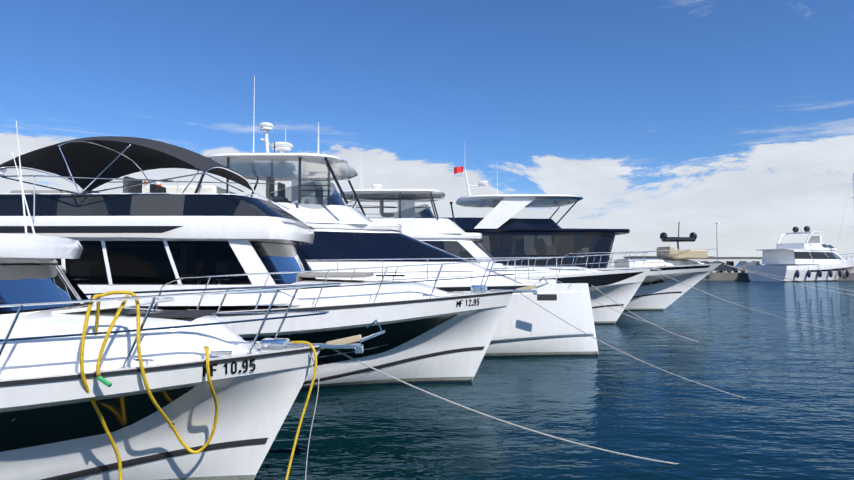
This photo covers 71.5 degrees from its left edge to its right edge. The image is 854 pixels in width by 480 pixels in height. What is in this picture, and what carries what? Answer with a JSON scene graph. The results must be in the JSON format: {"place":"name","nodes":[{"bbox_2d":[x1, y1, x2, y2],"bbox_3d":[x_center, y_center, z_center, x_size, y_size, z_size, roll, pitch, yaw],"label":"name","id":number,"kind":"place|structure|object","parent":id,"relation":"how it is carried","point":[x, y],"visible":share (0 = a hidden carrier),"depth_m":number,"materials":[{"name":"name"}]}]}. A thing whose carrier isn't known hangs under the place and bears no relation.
{"place":"outdoors","nodes":[
{"label":"outdoors","id":0,"kind":"place"},
{"bbox_2d":[0,0,853,265],"label":"sky","id":1,"kind":"structure","parent":0,"point":[737,116],"materials":[{"name":"blue"}]},
{"bbox_2d":[254,266,853,479],"bbox_3d":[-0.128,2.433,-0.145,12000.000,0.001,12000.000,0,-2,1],"label":"sea water","id":2,"kind":"structure","parent":0,"point":[790,416],"depth_m":10.04,"materials":[{"name":"blue liquid"}]},
{"bbox_2d":[0,121,384,479],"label":"yacht","id":3,"kind":"object","parent":2,"relation":"on","point":[51,427],"visible":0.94,"depth_m":6.16,"materials":[{"name":"white plastic"}]},
{"bbox_2d":[80,291,217,479],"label":"yellow hose","id":4,"kind":"object","parent":3,"relation":"attached to","point":[101,379],"visible":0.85,"depth_m":5.68,"materials":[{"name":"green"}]},
{"bbox_2d":[0,136,548,389],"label":"yacht","id":5,"kind":"object","parent":2,"relation":"on","point":[132,237],"visible":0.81,"depth_m":11.11,"materials":[{"name":"white plastic"}]},
{"bbox_2d":[76,76,598,356],"bbox_3d":[-2.937,-0.596,18.545,15.297,8.650,6.474,0,-2,1],"label":"yacht","id":6,"kind":"object","parent":2,"relation":"on","point":[346,237],"visible":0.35,"depth_m":16.44,"materials":[{"name":"white plastic"}]},
{"bbox_2d":[339,164,665,323],"bbox_3d":[0.927,0.054,24.966,18.120,7.900,4.782,0,-2,1],"label":"flybridge yacht","id":7,"kind":"object","parent":2,"relation":"on","point":[423,223],"visible":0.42,"depth_m":23.66,"materials":[{"name":"white plastic"}]},
{"bbox_2d":[285,264,853,479],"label":"mooring lines","id":8,"kind":"object","parent":2,"relation":"on","point":[306,402],"visible":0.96,"depth_m":6.98,"materials":[{"name":"fabric"}]},
{"bbox_2d":[444,166,721,310],"bbox_3d":[3.985,-0.602,32.454,24.000,9.850,6.083,0,-2,1],"label":"yacht","id":9,"kind":"object","parent":2,"relation":"on","point":[502,231],"visible":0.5,"depth_m":30.44,"materials":[{"name":"white plastic"}]},
{"bbox_2d":[746,226,853,281],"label":"superyacht","id":10,"kind":"object","parent":2,"relation":"on","point":[813,258],"visible":0.9,"depth_m":92.55,"materials":[{"name":"white plastic"}]},
{"bbox_2d":[837,173,853,251],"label":"sailboat","id":11,"kind":"object","parent":2,"relation":"on","point":[851,197],"visible":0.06,"depth_m":114.56,"materials":[{"name":"silver metal"}]},
{"bbox_2d":[624,256,660,258],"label":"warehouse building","id":12,"kind":"structure","parent":0,"point":[638,257],"depth_m":116.26,"materials":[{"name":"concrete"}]},
{"bbox_2d":[688,257,764,271],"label":"pier","id":13,"kind":"structure","parent":0,"point":[732,261],"depth_m":113.95,"materials":[{"name":"concrete"}]},
{"bbox_2d":[702,271,853,279],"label":"quay wall","id":14,"kind":"structure","parent":0,"point":[724,275],"depth_m":96.03,"materials":[{"name":"concrete"}]},
{"bbox_2d":[716,223,718,272],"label":"lamp post","id":15,"kind":"object","parent":14,"relation":"on","point":[717,247],"visible":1,"depth_m":102.21,"materials":[{"name":"silver metal"}]},
{"bbox_2d":[705,262,732,272],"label":"rocks","id":16,"kind":"object","parent":14,"relation":"on","point":[721,268],"visible":0.52,"depth_m":98.64,"materials":[{"name":"grey stone"}]},
{"bbox_2d":[733,262,760,272],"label":"rocks","id":17,"kind":"object","parent":14,"relation":"on","point":[739,265],"visible":0.54,"depth_m":98.10,"materials":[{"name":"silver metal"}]}
]}

